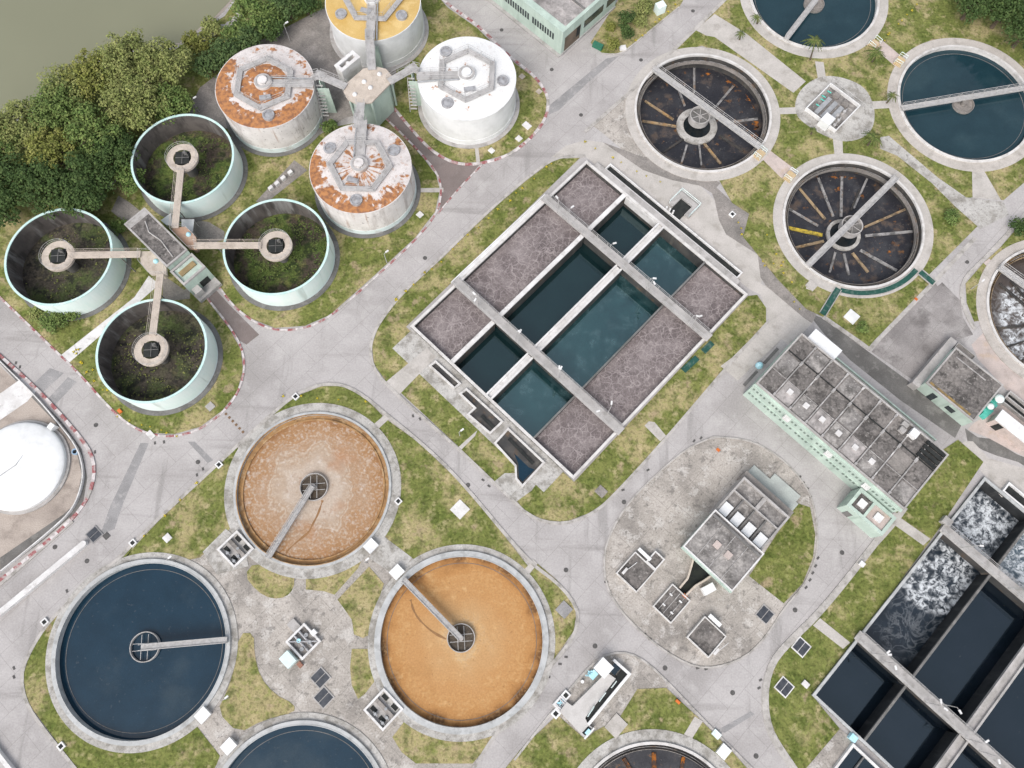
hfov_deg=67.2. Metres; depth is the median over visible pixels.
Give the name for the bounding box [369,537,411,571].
path
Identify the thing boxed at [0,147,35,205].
broadleaf tree
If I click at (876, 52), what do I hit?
palm tree
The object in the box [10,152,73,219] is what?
broadleaf tree
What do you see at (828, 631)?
path
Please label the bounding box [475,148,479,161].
path
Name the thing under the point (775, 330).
path
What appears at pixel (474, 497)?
kerb
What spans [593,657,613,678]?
white hut
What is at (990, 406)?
pump unit
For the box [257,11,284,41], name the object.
hedge bush
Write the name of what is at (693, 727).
path
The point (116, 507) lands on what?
road patch
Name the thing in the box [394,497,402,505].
gully box
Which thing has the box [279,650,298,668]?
switch cabinet
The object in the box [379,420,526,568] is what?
lawn
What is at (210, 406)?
concrete pad
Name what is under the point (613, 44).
shrub
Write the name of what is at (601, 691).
screen chamber
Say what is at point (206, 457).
road patch
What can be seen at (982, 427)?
beige yard
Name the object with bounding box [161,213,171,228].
canopy
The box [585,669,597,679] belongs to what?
pipe heap
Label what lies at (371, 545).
landing box
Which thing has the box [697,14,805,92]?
path
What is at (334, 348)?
ground
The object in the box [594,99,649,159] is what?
stained yard
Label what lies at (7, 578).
kerb
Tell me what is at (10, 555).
compound ditch
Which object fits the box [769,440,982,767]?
lawn
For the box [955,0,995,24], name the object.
dark tree
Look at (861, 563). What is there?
concrete pad
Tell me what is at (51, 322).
shrub
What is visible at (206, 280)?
door
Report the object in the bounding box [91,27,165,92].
broadleaf tree
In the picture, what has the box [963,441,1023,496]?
concrete path
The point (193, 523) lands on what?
lawn
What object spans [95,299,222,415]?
sludge tank
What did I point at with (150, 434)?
concrete pad
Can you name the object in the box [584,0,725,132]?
kerb
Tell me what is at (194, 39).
hedge bush
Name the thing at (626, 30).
shrub
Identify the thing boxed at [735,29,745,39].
palm tree
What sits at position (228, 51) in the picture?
hedge bush
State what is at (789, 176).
landing deck
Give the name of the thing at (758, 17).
palm tree
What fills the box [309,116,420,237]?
digester tank
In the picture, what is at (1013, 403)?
open channel
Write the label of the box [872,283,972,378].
dark yard
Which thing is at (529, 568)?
path
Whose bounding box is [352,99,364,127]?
gangway
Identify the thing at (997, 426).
door
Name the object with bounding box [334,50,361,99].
lift shaft
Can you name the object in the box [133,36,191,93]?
broadleaf tree
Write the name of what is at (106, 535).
manhole cover
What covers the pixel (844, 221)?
clarifier tank
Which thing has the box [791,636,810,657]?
floor grate
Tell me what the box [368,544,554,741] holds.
clarifier tank
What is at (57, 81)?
broadleaf tree
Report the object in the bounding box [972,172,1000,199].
path
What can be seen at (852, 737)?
concrete pad
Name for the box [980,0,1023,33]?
dark tree
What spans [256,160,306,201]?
path
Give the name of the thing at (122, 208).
path
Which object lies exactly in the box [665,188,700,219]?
sluice chamber
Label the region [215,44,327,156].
digester tank
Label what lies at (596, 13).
window
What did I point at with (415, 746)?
lawn
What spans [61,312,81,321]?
shrub
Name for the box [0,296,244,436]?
kerb
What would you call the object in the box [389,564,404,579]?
landing box
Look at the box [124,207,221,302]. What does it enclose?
control house
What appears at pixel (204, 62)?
hedge bush
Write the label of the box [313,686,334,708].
floor grate
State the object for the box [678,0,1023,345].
lawn
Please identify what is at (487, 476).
kerb
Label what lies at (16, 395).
compound path
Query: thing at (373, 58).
gangway
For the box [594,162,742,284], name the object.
inlet channel
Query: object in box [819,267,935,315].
covered channel
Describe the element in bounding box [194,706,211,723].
landing box
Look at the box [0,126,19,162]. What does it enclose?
broadleaf tree
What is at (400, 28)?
digester tank
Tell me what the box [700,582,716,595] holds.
white cabinet
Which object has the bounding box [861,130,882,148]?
palm tree
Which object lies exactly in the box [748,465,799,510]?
concrete pad
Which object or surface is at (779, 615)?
kerb
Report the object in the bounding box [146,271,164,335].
footbridge
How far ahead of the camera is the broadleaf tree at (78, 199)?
126.70 m
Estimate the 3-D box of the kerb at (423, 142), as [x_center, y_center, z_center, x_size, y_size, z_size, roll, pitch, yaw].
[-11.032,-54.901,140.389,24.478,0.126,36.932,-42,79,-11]
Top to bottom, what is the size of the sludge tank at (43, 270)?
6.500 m
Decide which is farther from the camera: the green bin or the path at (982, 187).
the green bin
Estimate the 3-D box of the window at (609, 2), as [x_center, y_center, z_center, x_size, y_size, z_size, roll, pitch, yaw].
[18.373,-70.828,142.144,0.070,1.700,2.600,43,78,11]
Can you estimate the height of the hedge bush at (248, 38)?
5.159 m
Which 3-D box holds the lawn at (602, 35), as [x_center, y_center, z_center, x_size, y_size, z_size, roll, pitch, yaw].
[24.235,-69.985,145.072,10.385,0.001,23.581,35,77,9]
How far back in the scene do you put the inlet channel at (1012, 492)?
120.44 m
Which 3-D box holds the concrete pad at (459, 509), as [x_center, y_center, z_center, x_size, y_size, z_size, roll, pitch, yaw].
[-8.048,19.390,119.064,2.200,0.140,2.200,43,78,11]
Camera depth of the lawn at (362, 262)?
129.45 m
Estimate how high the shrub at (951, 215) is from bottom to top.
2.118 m
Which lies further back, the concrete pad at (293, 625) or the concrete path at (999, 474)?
the concrete path at (999, 474)
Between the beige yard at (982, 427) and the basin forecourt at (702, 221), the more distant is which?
the basin forecourt at (702, 221)
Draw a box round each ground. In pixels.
[0,0,1023,767]
[0,366,81,556]
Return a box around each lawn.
[0,112,438,433]
[1,0,324,220]
[24,547,219,767]
[127,448,237,559]
[220,633,293,729]
[247,565,293,598]
[275,386,381,422]
[306,562,360,594]
[338,567,383,637]
[350,649,373,698]
[372,158,765,520]
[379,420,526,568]
[393,0,546,162]
[393,723,491,763]
[506,688,745,767]
[530,564,575,657]
[591,0,682,52]
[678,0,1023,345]
[750,504,814,602]
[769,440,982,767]
[966,221,1023,321]
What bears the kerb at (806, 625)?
on the ground at (334, 348)
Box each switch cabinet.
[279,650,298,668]
[817,112,835,130]
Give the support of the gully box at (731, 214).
on the side forecourt at (725, 206)
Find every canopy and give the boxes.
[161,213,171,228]
[181,219,198,237]
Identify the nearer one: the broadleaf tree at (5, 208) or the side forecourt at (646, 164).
the broadleaf tree at (5, 208)
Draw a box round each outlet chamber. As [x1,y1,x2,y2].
[429,360,460,389]
[459,388,503,434]
[494,428,544,487]
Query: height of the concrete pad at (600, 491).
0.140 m
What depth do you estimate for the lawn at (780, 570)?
117.59 m
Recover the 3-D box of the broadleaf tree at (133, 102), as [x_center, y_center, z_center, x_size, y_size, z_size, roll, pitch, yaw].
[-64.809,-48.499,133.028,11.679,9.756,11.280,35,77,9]
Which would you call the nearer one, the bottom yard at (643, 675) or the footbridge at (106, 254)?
the bottom yard at (643, 675)
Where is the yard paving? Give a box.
[189,7,395,134]
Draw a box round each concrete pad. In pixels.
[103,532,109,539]
[146,430,154,439]
[162,533,171,542]
[205,401,215,410]
[287,618,300,631]
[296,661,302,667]
[310,629,317,636]
[416,211,423,217]
[450,500,469,518]
[515,135,522,141]
[522,121,531,129]
[555,600,572,618]
[595,485,607,497]
[605,713,627,737]
[711,729,721,739]
[716,743,731,759]
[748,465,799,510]
[801,680,809,688]
[805,280,817,291]
[844,309,859,324]
[847,732,857,742]
[858,560,865,566]
[938,515,953,526]
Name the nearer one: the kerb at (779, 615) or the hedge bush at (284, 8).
the kerb at (779, 615)
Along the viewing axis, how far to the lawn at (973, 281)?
130.54 m
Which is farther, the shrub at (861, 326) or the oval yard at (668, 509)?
the shrub at (861, 326)
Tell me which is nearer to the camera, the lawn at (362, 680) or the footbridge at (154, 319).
the lawn at (362, 680)
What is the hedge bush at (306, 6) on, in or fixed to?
on the ground at (334, 348)
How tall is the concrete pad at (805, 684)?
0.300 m
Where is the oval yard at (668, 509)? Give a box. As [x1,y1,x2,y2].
[605,438,816,665]
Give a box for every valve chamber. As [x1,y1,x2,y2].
[615,548,664,592]
[652,584,690,623]
[686,614,727,657]
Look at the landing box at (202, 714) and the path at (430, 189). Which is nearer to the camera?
the landing box at (202, 714)
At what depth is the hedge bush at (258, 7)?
138.79 m
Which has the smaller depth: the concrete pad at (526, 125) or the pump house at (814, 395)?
the pump house at (814, 395)
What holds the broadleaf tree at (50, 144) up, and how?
on the ground at (334, 348)
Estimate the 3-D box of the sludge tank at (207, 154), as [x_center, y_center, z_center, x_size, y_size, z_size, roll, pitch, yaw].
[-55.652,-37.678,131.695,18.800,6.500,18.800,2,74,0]
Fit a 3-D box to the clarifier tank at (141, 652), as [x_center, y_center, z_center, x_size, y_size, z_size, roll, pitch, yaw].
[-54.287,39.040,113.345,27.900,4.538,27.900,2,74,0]
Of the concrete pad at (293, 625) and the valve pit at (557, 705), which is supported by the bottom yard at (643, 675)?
the valve pit at (557, 705)
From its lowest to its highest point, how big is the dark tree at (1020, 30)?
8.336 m
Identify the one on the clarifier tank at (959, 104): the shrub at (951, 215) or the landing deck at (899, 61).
the landing deck at (899, 61)
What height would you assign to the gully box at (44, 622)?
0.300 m
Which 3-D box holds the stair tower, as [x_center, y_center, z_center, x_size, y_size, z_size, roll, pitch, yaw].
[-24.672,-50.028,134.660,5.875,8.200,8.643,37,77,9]
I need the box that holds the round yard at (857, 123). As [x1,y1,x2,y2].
[795,76,874,140]
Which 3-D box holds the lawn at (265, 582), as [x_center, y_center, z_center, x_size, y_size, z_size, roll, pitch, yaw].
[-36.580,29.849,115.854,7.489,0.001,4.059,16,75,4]
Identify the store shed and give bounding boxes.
[987,409,1023,450]
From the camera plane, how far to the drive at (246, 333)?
127.39 m
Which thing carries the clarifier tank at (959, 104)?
on the ground at (334, 348)
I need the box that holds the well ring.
[71,448,77,454]
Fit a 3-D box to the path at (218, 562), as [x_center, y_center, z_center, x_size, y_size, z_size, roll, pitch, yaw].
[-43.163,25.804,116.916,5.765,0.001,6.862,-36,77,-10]
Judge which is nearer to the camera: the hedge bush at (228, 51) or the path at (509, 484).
the path at (509, 484)
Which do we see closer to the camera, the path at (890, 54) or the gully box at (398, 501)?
the gully box at (398, 501)
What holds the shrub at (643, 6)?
on the lawn at (602, 35)
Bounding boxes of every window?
[584,4,603,26]
[606,0,614,7]
[944,406,955,412]
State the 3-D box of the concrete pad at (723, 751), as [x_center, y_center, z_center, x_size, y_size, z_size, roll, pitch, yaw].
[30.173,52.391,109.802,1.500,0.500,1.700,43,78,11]
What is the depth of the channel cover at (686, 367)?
125.78 m
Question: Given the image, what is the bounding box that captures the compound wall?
[0,360,84,572]
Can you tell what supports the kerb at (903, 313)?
on the ground at (334, 348)
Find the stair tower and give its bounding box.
[343,67,396,125]
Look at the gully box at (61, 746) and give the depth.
109.14 m
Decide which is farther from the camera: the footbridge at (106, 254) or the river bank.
the river bank
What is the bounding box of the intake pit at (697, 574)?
[678,559,711,597]
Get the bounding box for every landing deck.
[753,145,767,160]
[783,167,798,182]
[867,35,882,49]
[893,52,908,67]
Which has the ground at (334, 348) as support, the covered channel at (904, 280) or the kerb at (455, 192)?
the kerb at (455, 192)
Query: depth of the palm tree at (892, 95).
137.65 m
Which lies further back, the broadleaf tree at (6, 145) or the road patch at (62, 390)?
the broadleaf tree at (6, 145)
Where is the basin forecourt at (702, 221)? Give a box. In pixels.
[552,140,811,344]
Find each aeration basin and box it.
[410,160,747,478]
[811,477,1023,767]
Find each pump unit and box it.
[982,403,993,414]
[990,394,1003,407]
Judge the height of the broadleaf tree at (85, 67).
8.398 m
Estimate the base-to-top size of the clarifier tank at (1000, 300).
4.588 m
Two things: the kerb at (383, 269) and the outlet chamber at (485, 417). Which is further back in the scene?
the kerb at (383, 269)
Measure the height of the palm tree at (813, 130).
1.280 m
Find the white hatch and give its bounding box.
[619,45,626,50]
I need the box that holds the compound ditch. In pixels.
[0,358,86,569]
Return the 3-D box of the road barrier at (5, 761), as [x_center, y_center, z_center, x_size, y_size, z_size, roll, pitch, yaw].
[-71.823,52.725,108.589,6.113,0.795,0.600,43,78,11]
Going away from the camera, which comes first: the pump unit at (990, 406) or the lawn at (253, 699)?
the lawn at (253, 699)
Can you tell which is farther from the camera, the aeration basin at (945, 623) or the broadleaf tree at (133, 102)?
the broadleaf tree at (133, 102)
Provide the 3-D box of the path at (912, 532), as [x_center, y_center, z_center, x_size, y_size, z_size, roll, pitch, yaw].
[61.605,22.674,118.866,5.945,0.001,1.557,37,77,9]
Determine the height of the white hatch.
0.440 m
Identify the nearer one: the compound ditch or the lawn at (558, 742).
the lawn at (558, 742)
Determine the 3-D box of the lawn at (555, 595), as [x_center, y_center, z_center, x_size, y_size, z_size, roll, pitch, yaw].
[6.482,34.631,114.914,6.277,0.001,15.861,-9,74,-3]
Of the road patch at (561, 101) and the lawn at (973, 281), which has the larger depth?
the road patch at (561, 101)
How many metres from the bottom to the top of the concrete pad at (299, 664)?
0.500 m
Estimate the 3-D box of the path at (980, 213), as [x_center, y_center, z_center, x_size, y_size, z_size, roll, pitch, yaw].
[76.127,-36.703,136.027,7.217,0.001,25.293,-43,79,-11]
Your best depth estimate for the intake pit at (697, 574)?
116.52 m
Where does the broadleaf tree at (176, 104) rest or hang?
on the ground at (334, 348)
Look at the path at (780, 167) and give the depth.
136.35 m
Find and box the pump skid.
[979,409,993,419]
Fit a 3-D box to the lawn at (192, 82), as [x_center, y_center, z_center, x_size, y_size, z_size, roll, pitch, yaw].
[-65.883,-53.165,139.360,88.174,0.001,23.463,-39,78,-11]
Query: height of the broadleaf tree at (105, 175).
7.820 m
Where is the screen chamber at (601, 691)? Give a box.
[560,658,630,738]
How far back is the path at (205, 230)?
131.67 m
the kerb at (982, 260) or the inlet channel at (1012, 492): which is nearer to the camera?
the inlet channel at (1012, 492)
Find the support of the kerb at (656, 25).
on the ground at (334, 348)
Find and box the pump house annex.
[837,488,895,537]
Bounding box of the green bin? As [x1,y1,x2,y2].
[592,40,603,50]
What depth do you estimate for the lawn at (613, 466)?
124.75 m
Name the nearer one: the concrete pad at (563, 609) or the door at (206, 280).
the concrete pad at (563, 609)
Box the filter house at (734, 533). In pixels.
[681,471,793,592]
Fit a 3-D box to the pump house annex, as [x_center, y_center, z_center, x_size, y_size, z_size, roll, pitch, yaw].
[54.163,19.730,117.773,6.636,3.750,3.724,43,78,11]
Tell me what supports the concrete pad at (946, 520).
on the lawn at (806, 728)
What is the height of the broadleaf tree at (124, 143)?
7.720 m
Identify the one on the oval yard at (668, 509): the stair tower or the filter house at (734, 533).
the filter house at (734, 533)
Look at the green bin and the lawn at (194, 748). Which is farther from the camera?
the green bin
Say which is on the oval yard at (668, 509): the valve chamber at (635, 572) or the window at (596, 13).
the valve chamber at (635, 572)
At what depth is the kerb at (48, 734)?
112.12 m
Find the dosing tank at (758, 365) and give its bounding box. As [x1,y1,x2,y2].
[755,362,762,368]
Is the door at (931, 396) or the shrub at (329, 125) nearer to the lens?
the door at (931, 396)
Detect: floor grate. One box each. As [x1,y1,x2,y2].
[85,525,103,543]
[309,666,331,689]
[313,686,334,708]
[755,604,774,624]
[774,676,794,698]
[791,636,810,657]
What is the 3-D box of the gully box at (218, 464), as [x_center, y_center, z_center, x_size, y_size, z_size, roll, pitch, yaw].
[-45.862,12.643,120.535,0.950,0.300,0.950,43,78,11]
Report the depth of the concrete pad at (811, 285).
129.80 m
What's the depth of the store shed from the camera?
121.24 m
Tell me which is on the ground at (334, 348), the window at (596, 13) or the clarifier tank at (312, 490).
the clarifier tank at (312, 490)
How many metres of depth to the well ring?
120.72 m
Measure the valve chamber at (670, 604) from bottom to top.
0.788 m
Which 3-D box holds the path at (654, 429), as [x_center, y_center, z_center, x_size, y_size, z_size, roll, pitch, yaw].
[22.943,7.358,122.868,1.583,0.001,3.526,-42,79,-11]
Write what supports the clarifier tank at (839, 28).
on the ground at (334, 348)
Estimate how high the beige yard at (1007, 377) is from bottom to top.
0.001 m
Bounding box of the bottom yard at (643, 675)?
[559,654,667,737]
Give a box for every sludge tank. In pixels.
[4,208,130,320]
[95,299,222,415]
[131,114,247,221]
[223,199,339,310]
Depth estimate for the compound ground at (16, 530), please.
118.88 m
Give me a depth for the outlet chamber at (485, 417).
123.20 m
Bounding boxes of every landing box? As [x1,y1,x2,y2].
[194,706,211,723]
[220,737,237,755]
[363,538,378,553]
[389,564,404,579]
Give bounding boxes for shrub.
[27,306,44,321]
[34,303,67,333]
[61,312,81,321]
[107,216,127,235]
[319,119,337,132]
[605,23,616,31]
[607,36,619,50]
[615,9,635,28]
[620,22,634,39]
[631,0,652,14]
[631,11,648,28]
[855,320,869,333]
[944,207,960,225]
[1008,216,1023,236]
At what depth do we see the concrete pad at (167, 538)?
117.37 m
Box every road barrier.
[0,541,88,617]
[0,748,15,767]
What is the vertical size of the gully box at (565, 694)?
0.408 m
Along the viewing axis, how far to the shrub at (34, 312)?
126.02 m
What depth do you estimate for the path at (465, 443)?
122.06 m
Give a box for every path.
[0,378,35,419]
[62,276,154,361]
[112,196,139,222]
[163,278,189,299]
[191,221,223,241]
[203,529,247,574]
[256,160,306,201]
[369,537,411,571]
[374,415,388,427]
[386,348,435,393]
[393,329,562,491]
[421,188,442,191]
[459,431,476,449]
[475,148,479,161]
[495,450,548,501]
[525,560,536,572]
[645,421,665,440]
[684,717,702,737]
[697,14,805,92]
[721,312,797,379]
[764,151,794,178]
[779,107,795,113]
[807,729,850,767]
[813,619,849,647]
[815,61,825,77]
[833,139,842,153]
[872,101,888,108]
[876,40,901,65]
[880,136,1008,228]
[896,519,929,544]
[929,183,1023,285]
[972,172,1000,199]
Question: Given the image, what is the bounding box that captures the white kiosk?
[653,0,666,15]
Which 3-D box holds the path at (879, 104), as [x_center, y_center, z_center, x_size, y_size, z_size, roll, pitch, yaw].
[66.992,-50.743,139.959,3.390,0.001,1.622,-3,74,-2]
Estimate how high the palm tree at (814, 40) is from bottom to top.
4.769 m
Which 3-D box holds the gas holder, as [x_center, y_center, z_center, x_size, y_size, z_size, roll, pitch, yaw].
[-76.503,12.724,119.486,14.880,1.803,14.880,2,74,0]
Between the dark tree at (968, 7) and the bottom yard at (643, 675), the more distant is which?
the dark tree at (968, 7)
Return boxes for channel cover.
[681,356,698,372]
[701,341,714,353]
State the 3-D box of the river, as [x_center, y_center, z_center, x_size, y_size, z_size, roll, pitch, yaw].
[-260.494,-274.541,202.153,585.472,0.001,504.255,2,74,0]
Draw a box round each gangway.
[310,68,347,117]
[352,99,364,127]
[365,29,382,69]
[386,61,421,111]
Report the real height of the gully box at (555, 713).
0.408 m
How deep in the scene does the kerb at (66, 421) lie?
120.41 m
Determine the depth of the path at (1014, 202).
132.95 m
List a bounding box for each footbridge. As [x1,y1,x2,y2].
[69,248,140,271]
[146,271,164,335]
[169,166,185,228]
[191,239,261,253]
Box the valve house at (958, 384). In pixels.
[907,337,1002,425]
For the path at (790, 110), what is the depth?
139.43 m
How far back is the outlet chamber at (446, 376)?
124.89 m
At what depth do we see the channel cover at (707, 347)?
126.62 m
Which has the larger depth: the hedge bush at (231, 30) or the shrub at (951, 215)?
the hedge bush at (231, 30)
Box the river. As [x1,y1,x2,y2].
[0,0,229,117]
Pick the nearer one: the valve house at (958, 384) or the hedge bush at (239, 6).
the valve house at (958, 384)
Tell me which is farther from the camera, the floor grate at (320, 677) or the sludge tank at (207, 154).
the sludge tank at (207, 154)
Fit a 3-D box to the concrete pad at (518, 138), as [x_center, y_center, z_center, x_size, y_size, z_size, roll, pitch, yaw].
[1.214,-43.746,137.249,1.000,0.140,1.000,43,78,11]
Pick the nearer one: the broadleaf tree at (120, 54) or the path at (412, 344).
the path at (412, 344)
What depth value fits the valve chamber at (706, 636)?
113.78 m
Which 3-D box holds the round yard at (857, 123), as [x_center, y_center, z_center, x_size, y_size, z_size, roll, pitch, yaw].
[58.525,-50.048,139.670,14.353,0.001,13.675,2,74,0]
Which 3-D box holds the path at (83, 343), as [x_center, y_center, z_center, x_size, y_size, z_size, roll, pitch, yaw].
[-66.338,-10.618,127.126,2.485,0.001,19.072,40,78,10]
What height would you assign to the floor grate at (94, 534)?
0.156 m
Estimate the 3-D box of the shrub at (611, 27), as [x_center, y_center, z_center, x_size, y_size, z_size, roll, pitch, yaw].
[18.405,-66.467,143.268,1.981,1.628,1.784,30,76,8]
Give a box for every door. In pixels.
[200,276,210,286]
[842,511,852,516]
[926,393,936,400]
[990,424,1002,430]
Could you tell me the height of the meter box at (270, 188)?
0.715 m
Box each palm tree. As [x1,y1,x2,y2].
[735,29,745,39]
[750,13,761,24]
[800,35,825,59]
[809,127,816,134]
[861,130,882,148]
[862,45,885,66]
[884,91,899,103]
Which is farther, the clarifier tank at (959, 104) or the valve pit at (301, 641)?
the clarifier tank at (959, 104)
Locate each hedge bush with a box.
[180,29,211,53]
[190,50,223,78]
[200,14,223,38]
[209,35,240,66]
[219,16,249,49]
[228,0,257,21]
[233,23,262,50]
[243,0,285,33]
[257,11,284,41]
[266,0,300,21]
[288,0,323,16]
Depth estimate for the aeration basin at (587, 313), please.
129.41 m
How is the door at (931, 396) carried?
in the valve house at (958, 384)
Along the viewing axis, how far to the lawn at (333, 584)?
115.95 m
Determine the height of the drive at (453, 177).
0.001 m
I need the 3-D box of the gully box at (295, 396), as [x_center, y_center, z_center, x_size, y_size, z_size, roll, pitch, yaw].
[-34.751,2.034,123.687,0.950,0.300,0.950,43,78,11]
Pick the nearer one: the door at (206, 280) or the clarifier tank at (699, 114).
the door at (206, 280)
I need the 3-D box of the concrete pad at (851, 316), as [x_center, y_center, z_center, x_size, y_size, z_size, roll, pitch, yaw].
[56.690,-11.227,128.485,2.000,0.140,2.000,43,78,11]
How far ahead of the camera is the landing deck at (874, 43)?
143.07 m
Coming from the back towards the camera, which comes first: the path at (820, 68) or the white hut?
the path at (820, 68)
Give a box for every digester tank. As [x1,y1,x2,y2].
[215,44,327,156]
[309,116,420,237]
[325,0,428,70]
[416,37,519,148]
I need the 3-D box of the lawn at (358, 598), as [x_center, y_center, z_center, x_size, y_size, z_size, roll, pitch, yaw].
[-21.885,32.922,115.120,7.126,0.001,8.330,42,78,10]
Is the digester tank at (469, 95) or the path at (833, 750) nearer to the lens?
the path at (833, 750)
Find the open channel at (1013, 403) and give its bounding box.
[1001,390,1023,421]
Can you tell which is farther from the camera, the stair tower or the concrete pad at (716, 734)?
the stair tower
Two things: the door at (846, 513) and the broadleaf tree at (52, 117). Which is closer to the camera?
the door at (846, 513)
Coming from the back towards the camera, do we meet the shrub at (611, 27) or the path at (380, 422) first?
the shrub at (611, 27)
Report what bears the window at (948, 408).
in the valve house at (958, 384)
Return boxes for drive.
[209,291,258,344]
[387,111,478,208]
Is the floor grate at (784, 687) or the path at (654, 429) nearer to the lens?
the floor grate at (784, 687)
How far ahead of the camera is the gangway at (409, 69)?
131.99 m
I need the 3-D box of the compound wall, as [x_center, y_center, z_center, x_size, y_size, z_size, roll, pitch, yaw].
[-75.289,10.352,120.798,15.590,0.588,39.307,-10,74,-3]
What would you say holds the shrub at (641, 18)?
on the lawn at (602, 35)
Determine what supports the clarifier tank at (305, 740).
on the ground at (334, 348)
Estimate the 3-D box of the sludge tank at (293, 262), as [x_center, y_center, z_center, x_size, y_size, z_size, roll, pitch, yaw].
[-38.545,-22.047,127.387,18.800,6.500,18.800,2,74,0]
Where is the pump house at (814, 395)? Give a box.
[743,329,948,512]
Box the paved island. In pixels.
[33,387,575,767]
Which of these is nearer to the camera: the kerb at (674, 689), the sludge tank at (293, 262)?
the kerb at (674, 689)
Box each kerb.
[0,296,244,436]
[0,354,95,581]
[0,518,73,585]
[20,555,121,767]
[121,382,579,767]
[219,118,441,330]
[369,154,768,524]
[394,0,549,165]
[437,164,481,213]
[514,652,752,767]
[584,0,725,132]
[602,6,679,54]
[603,436,818,667]
[762,512,896,767]
[822,237,976,350]
[869,508,906,549]
[960,213,1023,328]
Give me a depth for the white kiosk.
143.58 m
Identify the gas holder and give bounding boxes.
[0,420,70,514]
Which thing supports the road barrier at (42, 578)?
on the ground at (334, 348)
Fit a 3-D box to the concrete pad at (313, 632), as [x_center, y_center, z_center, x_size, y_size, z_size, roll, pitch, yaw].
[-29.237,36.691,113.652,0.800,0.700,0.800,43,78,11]
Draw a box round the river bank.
[19,0,231,117]
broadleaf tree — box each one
[0,99,44,160]
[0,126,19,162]
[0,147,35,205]
[0,188,20,229]
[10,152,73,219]
[13,78,90,133]
[15,126,78,175]
[36,63,97,110]
[54,166,108,218]
[56,146,117,194]
[61,48,123,104]
[63,101,124,156]
[87,121,140,172]
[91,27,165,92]
[97,72,171,131]
[111,160,145,196]
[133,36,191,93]
[141,81,197,124]
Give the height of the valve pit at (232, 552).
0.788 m
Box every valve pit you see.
[217,530,254,567]
[285,623,321,659]
[363,688,402,730]
[552,695,565,711]
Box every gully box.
[40,617,48,626]
[56,741,65,750]
[128,538,136,546]
[215,461,222,468]
[291,393,299,400]
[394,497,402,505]
[550,708,560,718]
[561,689,570,700]
[728,211,735,217]
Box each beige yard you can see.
[968,405,1023,455]
[972,334,1023,399]
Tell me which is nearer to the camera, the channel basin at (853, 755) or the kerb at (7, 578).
the channel basin at (853, 755)
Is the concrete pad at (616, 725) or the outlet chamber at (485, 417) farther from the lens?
the outlet chamber at (485, 417)
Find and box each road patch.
[101,443,148,532]
[188,442,212,462]
[549,56,617,113]
[718,711,753,732]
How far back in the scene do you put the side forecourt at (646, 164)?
135.88 m
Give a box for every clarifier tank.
[45,552,237,752]
[215,712,387,767]
[224,403,400,578]
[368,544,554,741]
[578,729,729,767]
[625,47,779,180]
[740,0,887,58]
[773,153,933,297]
[887,38,1023,171]
[976,240,1023,378]
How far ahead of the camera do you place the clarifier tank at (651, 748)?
110.40 m
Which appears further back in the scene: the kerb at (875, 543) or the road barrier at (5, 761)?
the kerb at (875, 543)
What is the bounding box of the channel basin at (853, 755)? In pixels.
[832,742,878,767]
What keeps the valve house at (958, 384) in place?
on the ground at (334, 348)
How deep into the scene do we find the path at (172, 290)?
128.60 m
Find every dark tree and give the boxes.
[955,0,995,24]
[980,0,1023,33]
[1001,8,1023,48]
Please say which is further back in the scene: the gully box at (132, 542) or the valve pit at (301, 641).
the gully box at (132, 542)
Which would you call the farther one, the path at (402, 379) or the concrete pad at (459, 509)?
the path at (402, 379)
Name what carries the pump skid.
on the beige yard at (982, 427)
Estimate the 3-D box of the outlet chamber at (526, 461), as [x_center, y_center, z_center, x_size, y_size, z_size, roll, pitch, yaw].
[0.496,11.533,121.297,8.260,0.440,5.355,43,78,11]
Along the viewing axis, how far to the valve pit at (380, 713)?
110.83 m
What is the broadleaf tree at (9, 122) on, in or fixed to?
on the ground at (334, 348)
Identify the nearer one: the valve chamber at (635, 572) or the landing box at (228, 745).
the landing box at (228, 745)
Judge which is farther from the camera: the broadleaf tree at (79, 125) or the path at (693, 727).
the broadleaf tree at (79, 125)
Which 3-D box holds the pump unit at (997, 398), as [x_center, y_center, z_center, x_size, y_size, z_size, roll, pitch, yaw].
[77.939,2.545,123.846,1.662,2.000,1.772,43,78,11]
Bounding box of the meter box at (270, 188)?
[268,185,273,191]
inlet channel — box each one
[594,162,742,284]
[1002,482,1023,508]
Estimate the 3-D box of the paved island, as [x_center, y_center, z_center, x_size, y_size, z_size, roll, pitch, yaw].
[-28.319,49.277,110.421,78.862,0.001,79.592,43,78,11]
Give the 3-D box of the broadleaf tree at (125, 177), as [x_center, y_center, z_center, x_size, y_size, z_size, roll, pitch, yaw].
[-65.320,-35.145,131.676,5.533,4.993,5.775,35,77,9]
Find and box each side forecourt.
[603,142,719,192]
[712,188,816,322]
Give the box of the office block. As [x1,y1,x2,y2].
[487,0,615,57]
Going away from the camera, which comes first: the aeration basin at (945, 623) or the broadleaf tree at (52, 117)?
the aeration basin at (945, 623)
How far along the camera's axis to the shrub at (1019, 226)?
131.39 m
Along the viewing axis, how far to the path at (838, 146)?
137.48 m
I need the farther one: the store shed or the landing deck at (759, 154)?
the landing deck at (759, 154)
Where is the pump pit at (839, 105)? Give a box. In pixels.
[805,80,864,132]

